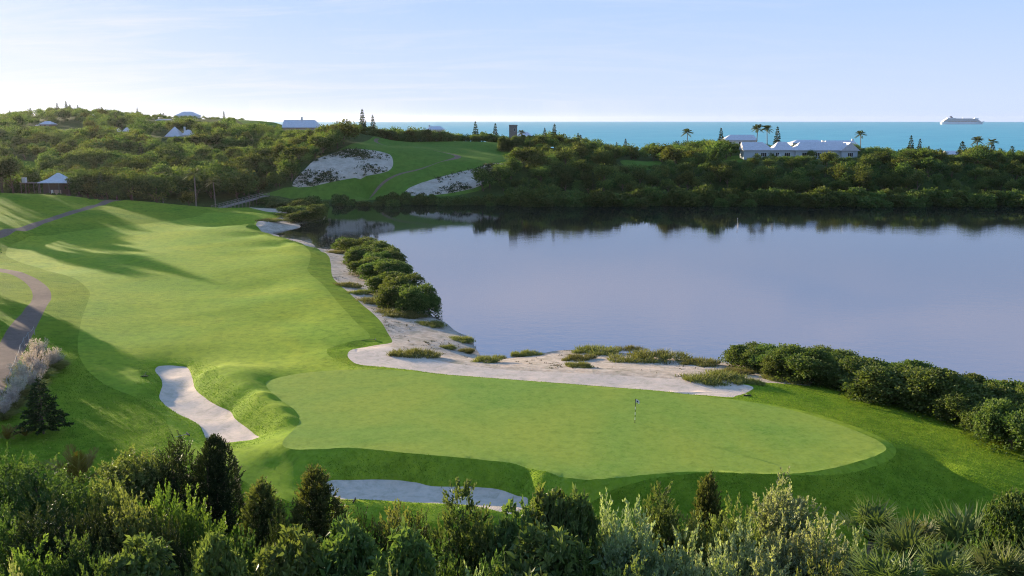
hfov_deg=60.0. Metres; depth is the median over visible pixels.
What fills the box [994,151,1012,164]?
broadleaf tree
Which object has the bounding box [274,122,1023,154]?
sea
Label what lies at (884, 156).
broadleaf tree
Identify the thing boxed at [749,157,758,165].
broadleaf tree
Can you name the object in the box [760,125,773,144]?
palm tree
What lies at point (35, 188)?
broadleaf tree
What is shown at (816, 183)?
broadleaf tree
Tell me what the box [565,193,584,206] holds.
mangrove bush
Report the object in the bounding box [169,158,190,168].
broadleaf tree
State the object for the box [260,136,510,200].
tee hill
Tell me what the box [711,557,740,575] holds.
olive green shrub
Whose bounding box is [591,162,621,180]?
broadleaf tree
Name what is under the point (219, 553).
broadleaf shrub
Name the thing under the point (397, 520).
olive green shrub
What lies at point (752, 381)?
marsh grass
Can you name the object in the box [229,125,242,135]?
broadleaf tree
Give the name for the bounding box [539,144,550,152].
broadleaf tree
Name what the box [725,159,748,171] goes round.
broadleaf tree
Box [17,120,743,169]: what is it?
meadow
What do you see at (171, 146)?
broadleaf tree
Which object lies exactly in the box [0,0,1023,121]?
sky
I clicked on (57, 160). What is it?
broadleaf tree
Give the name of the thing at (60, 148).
broadleaf tree
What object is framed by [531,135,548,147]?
broadleaf tree
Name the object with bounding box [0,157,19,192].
broadleaf tree
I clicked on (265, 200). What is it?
shore shrub
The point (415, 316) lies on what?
marsh grass
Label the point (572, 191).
mangrove bush
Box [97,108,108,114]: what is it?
broadleaf tree
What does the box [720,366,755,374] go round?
marsh grass
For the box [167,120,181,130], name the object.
broadleaf tree
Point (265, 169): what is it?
broadleaf tree
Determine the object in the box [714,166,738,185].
broadleaf tree
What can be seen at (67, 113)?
broadleaf tree
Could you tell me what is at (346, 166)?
sand scarp
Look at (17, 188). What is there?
broadleaf tree
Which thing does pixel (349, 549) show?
broadleaf shrub
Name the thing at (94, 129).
broadleaf tree
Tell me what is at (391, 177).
cart path
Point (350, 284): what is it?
marsh grass
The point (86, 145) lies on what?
broadleaf tree
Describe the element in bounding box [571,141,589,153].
broadleaf tree
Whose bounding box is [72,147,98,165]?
broadleaf tree
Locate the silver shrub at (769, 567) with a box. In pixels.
[747,535,794,575]
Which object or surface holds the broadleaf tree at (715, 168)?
on the hillside
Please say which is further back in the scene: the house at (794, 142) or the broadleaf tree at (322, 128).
the house at (794, 142)
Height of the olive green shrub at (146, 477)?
6.788 m
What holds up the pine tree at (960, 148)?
on the hillside
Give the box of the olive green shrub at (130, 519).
[93,487,175,575]
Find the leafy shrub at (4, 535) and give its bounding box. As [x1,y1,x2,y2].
[0,495,46,575]
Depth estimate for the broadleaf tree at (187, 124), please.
518.83 m
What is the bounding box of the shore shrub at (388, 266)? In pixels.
[373,259,413,280]
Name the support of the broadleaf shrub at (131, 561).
on the rough grass at (62, 315)
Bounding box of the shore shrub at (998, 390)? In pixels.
[952,382,1017,421]
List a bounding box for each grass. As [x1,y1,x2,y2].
[0,193,1023,575]
[0,330,1023,575]
[0,374,33,398]
[0,384,29,409]
[0,394,22,420]
[2,359,43,386]
[8,347,52,372]
[18,337,57,362]
[22,369,54,389]
[27,356,61,379]
[41,347,69,370]
[54,352,71,369]
[131,352,753,520]
[255,217,291,221]
[325,249,345,253]
[333,282,363,287]
[347,289,372,294]
[354,296,376,304]
[372,307,416,318]
[386,346,442,358]
[400,313,427,318]
[411,319,446,327]
[438,343,457,349]
[447,334,475,342]
[458,347,474,353]
[470,353,506,362]
[510,349,543,355]
[561,353,597,361]
[563,360,594,367]
[570,343,620,355]
[605,347,691,363]
[615,344,647,349]
[675,367,751,386]
[679,356,720,366]
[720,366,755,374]
[739,366,763,373]
[743,377,765,385]
[759,372,809,385]
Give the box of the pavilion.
[38,173,81,196]
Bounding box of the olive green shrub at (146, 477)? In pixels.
[111,446,190,530]
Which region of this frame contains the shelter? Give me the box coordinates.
[20,177,38,193]
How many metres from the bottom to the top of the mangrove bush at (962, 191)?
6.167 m
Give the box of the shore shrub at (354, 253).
[341,245,378,263]
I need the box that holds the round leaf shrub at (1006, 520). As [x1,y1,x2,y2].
[980,486,1023,556]
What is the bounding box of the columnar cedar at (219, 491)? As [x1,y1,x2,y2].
[184,433,247,534]
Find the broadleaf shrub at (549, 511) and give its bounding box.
[516,481,567,531]
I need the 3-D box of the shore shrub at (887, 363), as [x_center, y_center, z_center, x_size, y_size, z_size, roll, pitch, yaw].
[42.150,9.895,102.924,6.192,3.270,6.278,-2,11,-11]
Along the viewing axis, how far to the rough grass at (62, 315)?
83.30 m
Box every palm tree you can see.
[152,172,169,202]
[184,168,201,205]
[205,178,221,203]
[681,129,692,140]
[751,124,763,141]
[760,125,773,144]
[854,130,866,150]
[971,136,982,144]
[984,139,998,147]
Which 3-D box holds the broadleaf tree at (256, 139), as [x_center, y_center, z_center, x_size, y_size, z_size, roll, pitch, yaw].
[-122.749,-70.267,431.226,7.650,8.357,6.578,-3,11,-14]
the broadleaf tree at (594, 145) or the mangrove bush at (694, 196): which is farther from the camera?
the broadleaf tree at (594, 145)
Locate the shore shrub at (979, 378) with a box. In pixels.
[960,371,1016,388]
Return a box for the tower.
[509,125,517,137]
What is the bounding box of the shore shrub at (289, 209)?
[273,205,306,216]
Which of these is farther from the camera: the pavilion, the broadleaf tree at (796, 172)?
the broadleaf tree at (796, 172)
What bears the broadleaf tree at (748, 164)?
on the hillside
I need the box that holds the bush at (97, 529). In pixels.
[53,489,135,575]
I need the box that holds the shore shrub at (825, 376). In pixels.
[809,359,846,388]
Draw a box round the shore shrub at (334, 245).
[330,237,356,249]
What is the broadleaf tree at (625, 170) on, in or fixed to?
on the hillside
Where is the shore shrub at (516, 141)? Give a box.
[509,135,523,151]
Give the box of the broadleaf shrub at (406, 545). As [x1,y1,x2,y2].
[366,515,443,575]
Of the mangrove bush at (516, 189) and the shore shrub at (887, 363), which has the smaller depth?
the shore shrub at (887, 363)
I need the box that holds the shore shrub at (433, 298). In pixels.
[418,292,442,317]
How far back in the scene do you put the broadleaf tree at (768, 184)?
350.93 m
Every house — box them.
[35,121,56,126]
[164,127,192,136]
[174,112,200,118]
[282,117,319,129]
[426,125,445,131]
[721,135,757,143]
[739,140,859,159]
[788,140,820,144]
[824,139,856,144]
[943,151,958,154]
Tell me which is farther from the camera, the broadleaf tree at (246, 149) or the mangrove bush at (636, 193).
the broadleaf tree at (246, 149)
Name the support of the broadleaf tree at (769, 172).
on the hillside
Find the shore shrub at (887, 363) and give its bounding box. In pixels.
[860,357,889,366]
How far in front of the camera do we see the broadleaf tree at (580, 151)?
382.91 m
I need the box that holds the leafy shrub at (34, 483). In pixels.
[0,451,87,560]
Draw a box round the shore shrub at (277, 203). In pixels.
[264,200,295,207]
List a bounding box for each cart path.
[0,200,119,237]
[0,268,50,395]
[369,138,460,198]
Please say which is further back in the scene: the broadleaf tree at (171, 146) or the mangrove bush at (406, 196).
the broadleaf tree at (171, 146)
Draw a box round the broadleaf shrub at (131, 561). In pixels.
[93,532,181,575]
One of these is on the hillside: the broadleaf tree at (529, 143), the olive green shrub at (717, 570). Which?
the broadleaf tree at (529, 143)
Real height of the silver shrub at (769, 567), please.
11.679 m
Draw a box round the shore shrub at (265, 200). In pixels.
[251,197,286,205]
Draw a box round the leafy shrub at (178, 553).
[141,505,195,575]
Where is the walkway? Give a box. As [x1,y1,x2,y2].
[211,193,269,207]
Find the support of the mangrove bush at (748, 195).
on the hillside
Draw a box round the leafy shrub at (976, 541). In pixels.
[931,527,1000,575]
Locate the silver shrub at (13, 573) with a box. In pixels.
[7,552,22,575]
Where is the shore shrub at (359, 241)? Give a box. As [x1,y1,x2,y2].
[336,236,376,253]
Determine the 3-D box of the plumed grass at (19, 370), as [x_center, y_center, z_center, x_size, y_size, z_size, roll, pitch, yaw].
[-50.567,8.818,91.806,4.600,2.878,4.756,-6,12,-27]
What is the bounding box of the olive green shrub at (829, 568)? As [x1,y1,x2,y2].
[795,552,845,575]
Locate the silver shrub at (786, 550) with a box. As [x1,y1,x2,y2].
[761,509,815,575]
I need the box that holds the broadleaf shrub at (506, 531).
[482,495,533,575]
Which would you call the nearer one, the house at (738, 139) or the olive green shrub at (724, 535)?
the olive green shrub at (724, 535)
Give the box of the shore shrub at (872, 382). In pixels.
[833,354,928,409]
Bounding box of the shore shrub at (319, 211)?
[302,204,327,220]
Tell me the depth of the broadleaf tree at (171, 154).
384.56 m
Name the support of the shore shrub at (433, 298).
on the beach
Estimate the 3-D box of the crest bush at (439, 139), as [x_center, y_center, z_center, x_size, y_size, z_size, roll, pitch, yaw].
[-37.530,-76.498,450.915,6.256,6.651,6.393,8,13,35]
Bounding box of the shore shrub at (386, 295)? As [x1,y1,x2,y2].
[372,285,400,308]
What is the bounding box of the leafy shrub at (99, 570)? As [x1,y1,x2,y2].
[76,551,117,575]
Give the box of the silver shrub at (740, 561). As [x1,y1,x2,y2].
[711,514,771,575]
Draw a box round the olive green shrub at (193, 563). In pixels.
[176,535,237,575]
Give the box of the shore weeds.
[288,238,715,376]
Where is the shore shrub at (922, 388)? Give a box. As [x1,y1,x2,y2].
[888,367,997,427]
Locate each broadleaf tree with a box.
[0,119,18,125]
[0,125,10,137]
[0,142,12,155]
[0,144,9,155]
[0,154,27,192]
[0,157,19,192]
[7,133,26,141]
[7,176,33,193]
[8,182,33,193]
[10,113,24,124]
[10,137,23,147]
[13,161,42,193]
[15,127,32,134]
[15,143,30,159]
[19,135,38,144]
[21,128,35,137]
[28,180,42,192]
[29,145,48,156]
[31,131,51,141]
[34,153,55,167]
[36,159,51,173]
[40,173,53,187]
[42,112,57,119]
[44,136,61,142]
[47,142,79,154]
[48,138,57,147]
[49,157,64,168]
[57,108,71,120]
[60,132,73,140]
[60,151,81,161]
[63,164,84,174]
[64,167,87,194]
[64,169,97,197]
[65,137,77,146]
[71,128,97,139]
[71,131,88,144]
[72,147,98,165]
[73,158,92,167]
[76,161,91,171]
[79,130,90,138]
[79,140,103,149]
[80,111,90,116]
[81,167,115,198]
[83,119,94,126]
[83,156,97,168]
[87,125,100,137]
[87,185,99,198]
[93,133,107,139]
[93,149,115,165]
[96,127,116,134]
[96,131,119,138]
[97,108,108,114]
[99,136,119,149]
[101,138,125,152]
[103,167,153,199]
[104,115,115,127]
[105,159,129,167]
[108,169,151,200]
[115,115,126,129]
[115,132,138,141]
[116,153,146,161]
[117,148,134,154]
[118,140,136,151]
[124,156,152,164]
[127,129,145,138]
[128,157,153,171]
[131,140,142,151]
[132,122,148,134]
[133,133,152,141]
[136,172,175,202]
[139,153,158,161]
[141,138,168,153]
[141,163,159,171]
[146,162,182,196]
[153,145,166,157]
[153,154,178,165]
[159,148,182,160]
[161,142,186,152]
[164,121,179,130]
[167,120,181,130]
[169,136,179,143]
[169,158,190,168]
[170,165,213,197]
[176,191,199,205]
[179,118,196,129]
[185,155,201,166]
[189,122,205,133]
[189,128,207,136]
[189,134,200,146]
[190,145,210,156]
[193,133,214,145]
[195,173,224,197]
[202,160,235,176]
[207,181,220,198]
[208,132,226,144]
[210,121,230,130]
[212,144,228,151]
[212,152,225,159]
[214,126,230,136]
[216,160,241,173]
[220,168,260,194]
[220,174,254,198]
[221,169,253,190]
[224,147,244,157]
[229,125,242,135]
[229,136,251,146]
[229,152,264,168]
[233,131,251,146]
[235,159,255,171]
[241,186,254,197]
[243,145,253,156]
[246,145,272,156]
[252,135,263,142]
[255,177,267,193]
[258,162,276,174]
[259,135,275,144]
[259,139,272,147]
[261,153,278,173]
[266,171,281,187]
[269,143,286,159]
[273,153,302,177]
[276,138,286,144]
[276,158,301,180]
[279,147,295,159]
[286,144,308,158]
[287,136,308,144]
[299,130,314,144]
[305,132,331,154]
[308,145,321,157]
[309,132,338,152]
[314,124,329,133]
[324,119,361,143]
[329,128,345,148]
[370,128,383,132]
[377,129,390,138]
[388,128,397,139]
[403,127,414,137]
[421,128,432,139]
[471,167,498,190]
[482,168,500,187]
[485,134,495,140]
[491,163,512,179]
[498,156,523,178]
[511,147,536,163]
[511,180,522,187]
[520,146,545,164]
[523,138,533,147]
[525,154,550,170]
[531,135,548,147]
[531,164,551,181]
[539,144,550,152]
[549,146,580,163]
[553,135,564,146]
[554,144,570,160]
[563,137,579,145]
[569,144,587,158]
[569,159,595,178]
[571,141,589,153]
[586,154,601,164]
[587,141,600,153]
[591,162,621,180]
[593,146,613,165]
[599,154,612,165]
[602,144,624,158]
[615,166,628,173]
[623,143,639,159]
[623,183,636,191]
[630,152,640,160]
[630,167,648,182]
[645,174,659,185]
[647,146,657,160]
[650,143,674,161]
[659,145,685,167]
[671,173,685,186]
[678,162,694,173]
[683,148,703,165]
[686,140,699,149]
[690,151,707,164]
[701,159,722,171]
[703,140,731,154]
[707,145,727,161]
[708,162,732,181]
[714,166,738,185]
[721,140,738,159]
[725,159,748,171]
[742,162,754,169]
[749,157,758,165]
[754,165,777,180]
[761,158,776,166]
[761,181,775,189]
[781,166,807,180]
[783,157,801,170]
[792,186,803,192]
[798,155,810,165]
[801,182,811,191]
[806,178,824,189]
[817,150,835,167]
[817,167,832,176]
[825,162,853,180]
[829,176,853,190]
[829,180,852,190]
[831,159,846,165]
[839,169,857,184]
[848,162,867,170]
[850,169,873,190]
[852,164,876,187]
[856,155,876,166]
[861,153,881,165]
[866,150,893,168]
[873,175,895,189]
[886,156,919,169]
[892,161,914,178]
[899,148,920,158]
[906,168,930,189]
[911,149,938,166]
[913,158,922,170]
[917,155,941,176]
[928,149,950,163]
[931,173,944,180]
[933,178,942,186]
[934,164,951,178]
[947,161,963,177]
[953,154,973,165]
[963,149,978,164]
[964,145,993,163]
[964,168,984,178]
[967,148,999,164]
[972,145,987,164]
[976,176,998,190]
[979,159,1000,170]
[980,166,999,182]
[990,175,1009,190]
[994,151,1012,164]
[1000,159,1020,177]
[1003,150,1015,158]
[1003,178,1019,190]
[1007,163,1023,179]
[1011,155,1023,164]
[1016,177,1023,190]
[1018,153,1023,163]
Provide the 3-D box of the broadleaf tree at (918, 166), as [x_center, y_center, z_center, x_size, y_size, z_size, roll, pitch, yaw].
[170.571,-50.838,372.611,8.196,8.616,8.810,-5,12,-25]
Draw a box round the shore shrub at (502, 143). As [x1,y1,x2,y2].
[497,136,509,151]
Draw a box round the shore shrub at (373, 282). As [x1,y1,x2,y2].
[364,271,406,294]
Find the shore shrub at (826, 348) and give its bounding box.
[805,344,832,351]
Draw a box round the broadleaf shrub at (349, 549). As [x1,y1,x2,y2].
[303,510,385,575]
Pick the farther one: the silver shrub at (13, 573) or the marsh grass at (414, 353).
the marsh grass at (414, 353)
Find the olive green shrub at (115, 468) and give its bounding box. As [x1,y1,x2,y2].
[92,443,173,519]
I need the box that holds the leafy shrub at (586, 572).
[564,536,614,575]
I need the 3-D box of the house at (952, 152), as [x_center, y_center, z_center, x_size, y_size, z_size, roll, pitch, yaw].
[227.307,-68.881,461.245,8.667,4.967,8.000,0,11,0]
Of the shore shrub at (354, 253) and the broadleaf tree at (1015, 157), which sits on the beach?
the shore shrub at (354, 253)
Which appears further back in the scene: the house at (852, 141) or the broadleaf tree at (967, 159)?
the house at (852, 141)
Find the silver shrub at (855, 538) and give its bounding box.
[834,523,866,575]
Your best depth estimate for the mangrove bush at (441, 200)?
321.17 m
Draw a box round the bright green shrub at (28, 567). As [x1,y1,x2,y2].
[0,533,68,575]
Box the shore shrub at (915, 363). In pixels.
[886,359,940,369]
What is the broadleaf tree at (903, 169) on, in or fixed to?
on the hillside
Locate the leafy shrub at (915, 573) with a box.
[900,549,923,575]
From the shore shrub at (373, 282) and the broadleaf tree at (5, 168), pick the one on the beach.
the shore shrub at (373, 282)
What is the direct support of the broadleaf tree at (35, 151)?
on the hillside
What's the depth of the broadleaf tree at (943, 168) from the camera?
364.02 m
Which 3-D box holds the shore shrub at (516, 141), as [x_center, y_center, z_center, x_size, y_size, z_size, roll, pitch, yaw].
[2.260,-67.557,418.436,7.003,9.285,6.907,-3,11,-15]
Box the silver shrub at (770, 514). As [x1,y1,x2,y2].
[746,466,833,567]
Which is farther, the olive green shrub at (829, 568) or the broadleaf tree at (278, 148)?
the broadleaf tree at (278, 148)
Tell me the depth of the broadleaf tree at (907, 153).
385.13 m
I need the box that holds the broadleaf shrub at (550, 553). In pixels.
[486,518,599,575]
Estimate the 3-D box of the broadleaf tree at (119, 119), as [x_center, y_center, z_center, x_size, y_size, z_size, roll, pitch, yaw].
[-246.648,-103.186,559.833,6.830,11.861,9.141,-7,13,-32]
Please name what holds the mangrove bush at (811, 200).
on the hillside
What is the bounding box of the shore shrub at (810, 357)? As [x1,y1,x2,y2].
[762,343,837,386]
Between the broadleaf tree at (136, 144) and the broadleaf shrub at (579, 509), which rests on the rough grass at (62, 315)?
the broadleaf shrub at (579, 509)
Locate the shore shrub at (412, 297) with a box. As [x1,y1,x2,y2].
[392,282,437,316]
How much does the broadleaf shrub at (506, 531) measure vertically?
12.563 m
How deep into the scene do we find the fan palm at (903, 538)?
57.16 m
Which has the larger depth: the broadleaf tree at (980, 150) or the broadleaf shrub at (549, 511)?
the broadleaf tree at (980, 150)
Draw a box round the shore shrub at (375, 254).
[360,250,393,259]
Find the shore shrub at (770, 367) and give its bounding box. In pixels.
[759,353,806,381]
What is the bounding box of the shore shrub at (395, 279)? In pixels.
[378,271,424,292]
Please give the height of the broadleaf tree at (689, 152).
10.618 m
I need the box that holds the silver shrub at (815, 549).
[772,506,856,575]
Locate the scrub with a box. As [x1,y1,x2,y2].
[292,147,502,193]
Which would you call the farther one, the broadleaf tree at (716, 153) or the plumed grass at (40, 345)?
the broadleaf tree at (716, 153)
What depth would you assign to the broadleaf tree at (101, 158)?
373.55 m
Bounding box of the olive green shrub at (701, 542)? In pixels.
[658,510,726,575]
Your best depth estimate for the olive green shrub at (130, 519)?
52.73 m
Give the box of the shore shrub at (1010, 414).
[970,397,1023,460]
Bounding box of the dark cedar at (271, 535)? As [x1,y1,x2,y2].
[262,502,301,562]
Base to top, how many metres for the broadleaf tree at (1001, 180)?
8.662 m
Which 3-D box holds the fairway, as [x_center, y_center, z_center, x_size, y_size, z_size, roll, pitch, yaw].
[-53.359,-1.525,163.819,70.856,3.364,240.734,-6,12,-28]
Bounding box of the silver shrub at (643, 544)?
[593,495,672,575]
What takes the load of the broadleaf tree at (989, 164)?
on the hillside
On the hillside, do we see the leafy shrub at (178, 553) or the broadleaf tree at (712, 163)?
the broadleaf tree at (712, 163)
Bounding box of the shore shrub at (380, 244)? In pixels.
[361,239,396,250]
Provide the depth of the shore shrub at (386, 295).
139.72 m
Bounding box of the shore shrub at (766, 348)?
[746,342,777,374]
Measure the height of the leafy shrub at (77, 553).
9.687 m
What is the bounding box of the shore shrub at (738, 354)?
[718,341,764,370]
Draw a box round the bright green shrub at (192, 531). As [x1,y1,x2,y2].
[156,483,248,569]
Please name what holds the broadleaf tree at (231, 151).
on the hillside
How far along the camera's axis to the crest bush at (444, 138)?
449.91 m
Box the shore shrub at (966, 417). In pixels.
[959,400,1021,446]
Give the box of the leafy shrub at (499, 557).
[460,545,508,575]
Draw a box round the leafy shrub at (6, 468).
[0,442,44,559]
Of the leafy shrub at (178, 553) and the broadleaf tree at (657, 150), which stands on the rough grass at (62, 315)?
the leafy shrub at (178, 553)
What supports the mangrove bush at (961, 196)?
on the hillside
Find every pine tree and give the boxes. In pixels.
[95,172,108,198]
[136,142,143,154]
[359,109,365,130]
[370,115,375,128]
[471,121,480,141]
[492,123,497,141]
[551,124,556,146]
[717,128,723,140]
[773,126,780,144]
[906,135,913,149]
[954,141,966,155]
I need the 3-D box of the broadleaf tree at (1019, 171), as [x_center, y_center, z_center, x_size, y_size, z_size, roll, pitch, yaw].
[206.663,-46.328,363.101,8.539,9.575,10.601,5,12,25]
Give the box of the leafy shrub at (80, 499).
[39,466,129,562]
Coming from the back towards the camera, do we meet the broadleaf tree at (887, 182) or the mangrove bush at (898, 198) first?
the broadleaf tree at (887, 182)
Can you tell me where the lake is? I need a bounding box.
[199,205,1023,381]
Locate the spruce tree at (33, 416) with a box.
[13,377,73,434]
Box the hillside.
[1,115,1023,208]
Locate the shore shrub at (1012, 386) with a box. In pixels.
[981,378,1022,387]
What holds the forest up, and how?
on the hillside
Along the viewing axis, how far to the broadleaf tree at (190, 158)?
371.38 m
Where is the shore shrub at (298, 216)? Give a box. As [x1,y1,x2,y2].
[284,210,319,224]
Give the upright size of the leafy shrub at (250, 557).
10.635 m
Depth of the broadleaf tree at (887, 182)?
348.69 m
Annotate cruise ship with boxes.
[940,116,983,123]
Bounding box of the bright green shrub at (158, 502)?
[131,478,190,567]
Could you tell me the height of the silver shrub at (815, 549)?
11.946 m
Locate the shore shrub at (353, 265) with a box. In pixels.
[345,256,381,276]
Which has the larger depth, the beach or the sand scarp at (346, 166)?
the sand scarp at (346, 166)
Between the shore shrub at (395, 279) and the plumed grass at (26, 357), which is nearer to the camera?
the plumed grass at (26, 357)
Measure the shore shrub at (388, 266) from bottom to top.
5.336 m
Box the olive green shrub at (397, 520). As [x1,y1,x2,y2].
[371,498,429,558]
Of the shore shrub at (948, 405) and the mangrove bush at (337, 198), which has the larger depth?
the mangrove bush at (337, 198)
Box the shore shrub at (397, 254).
[372,246,407,262]
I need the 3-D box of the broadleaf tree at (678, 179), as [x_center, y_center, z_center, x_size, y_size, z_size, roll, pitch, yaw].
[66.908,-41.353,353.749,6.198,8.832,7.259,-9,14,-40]
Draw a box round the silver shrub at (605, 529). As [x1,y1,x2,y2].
[591,486,628,573]
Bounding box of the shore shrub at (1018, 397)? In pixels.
[998,382,1023,407]
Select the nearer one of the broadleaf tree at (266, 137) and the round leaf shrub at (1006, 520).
the round leaf shrub at (1006, 520)
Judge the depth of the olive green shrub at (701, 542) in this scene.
52.54 m
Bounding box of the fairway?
[6,212,895,523]
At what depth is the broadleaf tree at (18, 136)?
436.27 m
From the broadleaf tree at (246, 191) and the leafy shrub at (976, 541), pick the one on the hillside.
the broadleaf tree at (246, 191)
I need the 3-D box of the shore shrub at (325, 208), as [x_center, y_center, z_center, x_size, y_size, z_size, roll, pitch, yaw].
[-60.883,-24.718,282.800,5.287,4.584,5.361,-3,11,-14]
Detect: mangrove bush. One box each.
[304,195,322,204]
[331,193,348,204]
[346,200,356,205]
[356,201,371,206]
[374,195,385,203]
[382,191,401,204]
[385,199,400,206]
[400,192,411,201]
[413,193,429,204]
[426,197,437,204]
[428,194,437,200]
[435,195,453,205]
[453,198,464,204]
[504,184,528,201]
[518,190,548,206]
[520,187,546,202]
[538,184,561,196]
[565,191,588,204]
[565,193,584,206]
[566,189,583,193]
[588,188,614,206]
[605,193,627,206]
[628,188,652,204]
[630,183,651,191]
[641,186,666,205]
[665,185,693,206]
[680,190,704,206]
[691,184,719,204]
[712,198,729,206]
[716,187,740,198]
[724,194,742,206]
[737,190,757,203]
[741,199,757,206]
[754,186,778,204]
[774,189,799,206]
[799,192,827,207]
[811,186,835,195]
[819,194,839,206]
[829,189,855,206]
[842,186,870,205]
[856,195,880,207]
[870,190,886,200]
[875,200,893,206]
[882,188,897,202]
[886,193,911,206]
[901,194,927,207]
[905,188,934,204]
[906,191,931,206]
[930,187,956,204]
[936,192,953,204]
[938,196,966,207]
[952,189,973,204]
[953,191,967,204]
[967,191,997,207]
[977,189,1002,204]
[1001,188,1023,201]
[1006,193,1023,207]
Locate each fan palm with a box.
[828,494,917,560]
[834,537,933,575]
[861,512,964,566]
[878,507,949,566]
[890,534,998,575]
[894,496,993,566]
[955,533,1023,575]
[1000,532,1023,575]
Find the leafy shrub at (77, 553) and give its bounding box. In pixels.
[36,522,103,575]
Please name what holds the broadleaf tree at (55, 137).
on the hillside
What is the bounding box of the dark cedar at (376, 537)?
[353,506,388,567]
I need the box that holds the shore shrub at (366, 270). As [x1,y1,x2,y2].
[356,258,404,280]
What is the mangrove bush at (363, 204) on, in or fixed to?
in the lake
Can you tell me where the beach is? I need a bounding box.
[249,207,812,389]
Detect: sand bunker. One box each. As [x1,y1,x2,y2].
[155,365,258,442]
[327,480,527,513]
[348,346,752,396]
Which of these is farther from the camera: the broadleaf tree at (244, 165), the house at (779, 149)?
the house at (779, 149)
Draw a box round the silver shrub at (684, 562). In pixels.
[646,523,706,575]
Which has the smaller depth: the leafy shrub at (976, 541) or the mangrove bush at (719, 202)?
the leafy shrub at (976, 541)
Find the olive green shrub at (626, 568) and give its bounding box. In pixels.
[602,550,655,575]
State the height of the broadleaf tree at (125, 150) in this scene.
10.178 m
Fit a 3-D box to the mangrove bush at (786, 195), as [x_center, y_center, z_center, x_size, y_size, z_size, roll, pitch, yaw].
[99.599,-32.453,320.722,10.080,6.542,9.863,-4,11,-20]
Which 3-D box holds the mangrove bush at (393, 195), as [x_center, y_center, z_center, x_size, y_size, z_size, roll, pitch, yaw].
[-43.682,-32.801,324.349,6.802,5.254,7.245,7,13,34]
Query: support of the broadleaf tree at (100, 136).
on the hillside
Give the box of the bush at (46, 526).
[0,492,96,574]
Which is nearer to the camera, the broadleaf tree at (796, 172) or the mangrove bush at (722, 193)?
the mangrove bush at (722, 193)
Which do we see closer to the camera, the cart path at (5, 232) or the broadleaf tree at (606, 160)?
the cart path at (5, 232)
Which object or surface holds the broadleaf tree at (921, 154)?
on the hillside
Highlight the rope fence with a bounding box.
[6,326,34,385]
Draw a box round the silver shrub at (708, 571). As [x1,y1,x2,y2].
[683,531,736,575]
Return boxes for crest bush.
[396,131,402,140]
[402,133,409,141]
[406,134,416,141]
[417,131,427,141]
[434,131,442,141]
[440,131,446,141]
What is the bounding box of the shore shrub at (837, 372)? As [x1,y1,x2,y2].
[824,363,867,391]
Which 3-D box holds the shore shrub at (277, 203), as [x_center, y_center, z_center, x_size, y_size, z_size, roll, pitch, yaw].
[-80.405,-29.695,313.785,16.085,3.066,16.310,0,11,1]
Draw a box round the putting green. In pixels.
[266,369,885,479]
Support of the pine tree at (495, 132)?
on the hillside
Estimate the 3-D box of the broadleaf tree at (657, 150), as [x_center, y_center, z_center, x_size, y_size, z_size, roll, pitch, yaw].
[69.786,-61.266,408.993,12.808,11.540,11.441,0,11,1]
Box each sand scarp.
[293,149,392,186]
[405,163,500,195]
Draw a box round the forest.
[0,106,1023,201]
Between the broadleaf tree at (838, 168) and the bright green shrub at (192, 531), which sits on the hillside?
the broadleaf tree at (838, 168)
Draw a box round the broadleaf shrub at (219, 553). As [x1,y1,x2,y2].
[190,530,251,575]
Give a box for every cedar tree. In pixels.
[230,474,293,569]
[286,463,356,549]
[425,476,502,575]
[631,481,684,573]
[686,470,728,555]
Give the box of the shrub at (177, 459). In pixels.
[146,430,208,538]
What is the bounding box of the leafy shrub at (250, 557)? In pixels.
[226,524,264,575]
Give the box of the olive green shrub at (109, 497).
[76,474,142,553]
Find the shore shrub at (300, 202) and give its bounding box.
[287,199,312,206]
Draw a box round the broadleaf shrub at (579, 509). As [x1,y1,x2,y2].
[555,482,605,575]
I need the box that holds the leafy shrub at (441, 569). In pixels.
[426,529,470,575]
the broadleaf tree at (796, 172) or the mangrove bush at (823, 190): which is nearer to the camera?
the mangrove bush at (823, 190)
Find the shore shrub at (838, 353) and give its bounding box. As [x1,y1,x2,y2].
[801,347,861,360]
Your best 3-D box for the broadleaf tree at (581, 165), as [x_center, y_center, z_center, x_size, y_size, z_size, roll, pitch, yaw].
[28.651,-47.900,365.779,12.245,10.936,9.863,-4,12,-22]
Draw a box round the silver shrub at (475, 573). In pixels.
[465,564,483,575]
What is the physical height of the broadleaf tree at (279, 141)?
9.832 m
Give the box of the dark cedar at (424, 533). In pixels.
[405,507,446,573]
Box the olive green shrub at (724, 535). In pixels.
[700,492,766,575]
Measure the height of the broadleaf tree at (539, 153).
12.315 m
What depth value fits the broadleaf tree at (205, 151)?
396.94 m
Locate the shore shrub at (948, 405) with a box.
[930,392,996,427]
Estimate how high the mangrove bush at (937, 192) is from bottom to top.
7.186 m
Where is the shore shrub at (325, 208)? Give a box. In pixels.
[316,204,328,215]
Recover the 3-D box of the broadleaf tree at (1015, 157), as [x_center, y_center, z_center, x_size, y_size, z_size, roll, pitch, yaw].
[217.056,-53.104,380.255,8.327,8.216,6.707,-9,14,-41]
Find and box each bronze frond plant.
[0,424,19,438]
[15,427,32,435]
[41,444,106,483]
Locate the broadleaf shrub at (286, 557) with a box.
[241,523,324,575]
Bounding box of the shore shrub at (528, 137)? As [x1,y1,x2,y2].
[524,135,535,149]
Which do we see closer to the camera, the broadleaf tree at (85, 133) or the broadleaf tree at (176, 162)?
the broadleaf tree at (176, 162)
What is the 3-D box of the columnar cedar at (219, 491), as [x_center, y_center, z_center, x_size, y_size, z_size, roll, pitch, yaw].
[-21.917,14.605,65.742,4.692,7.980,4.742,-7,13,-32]
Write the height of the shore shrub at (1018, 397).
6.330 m
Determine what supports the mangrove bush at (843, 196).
on the hillside

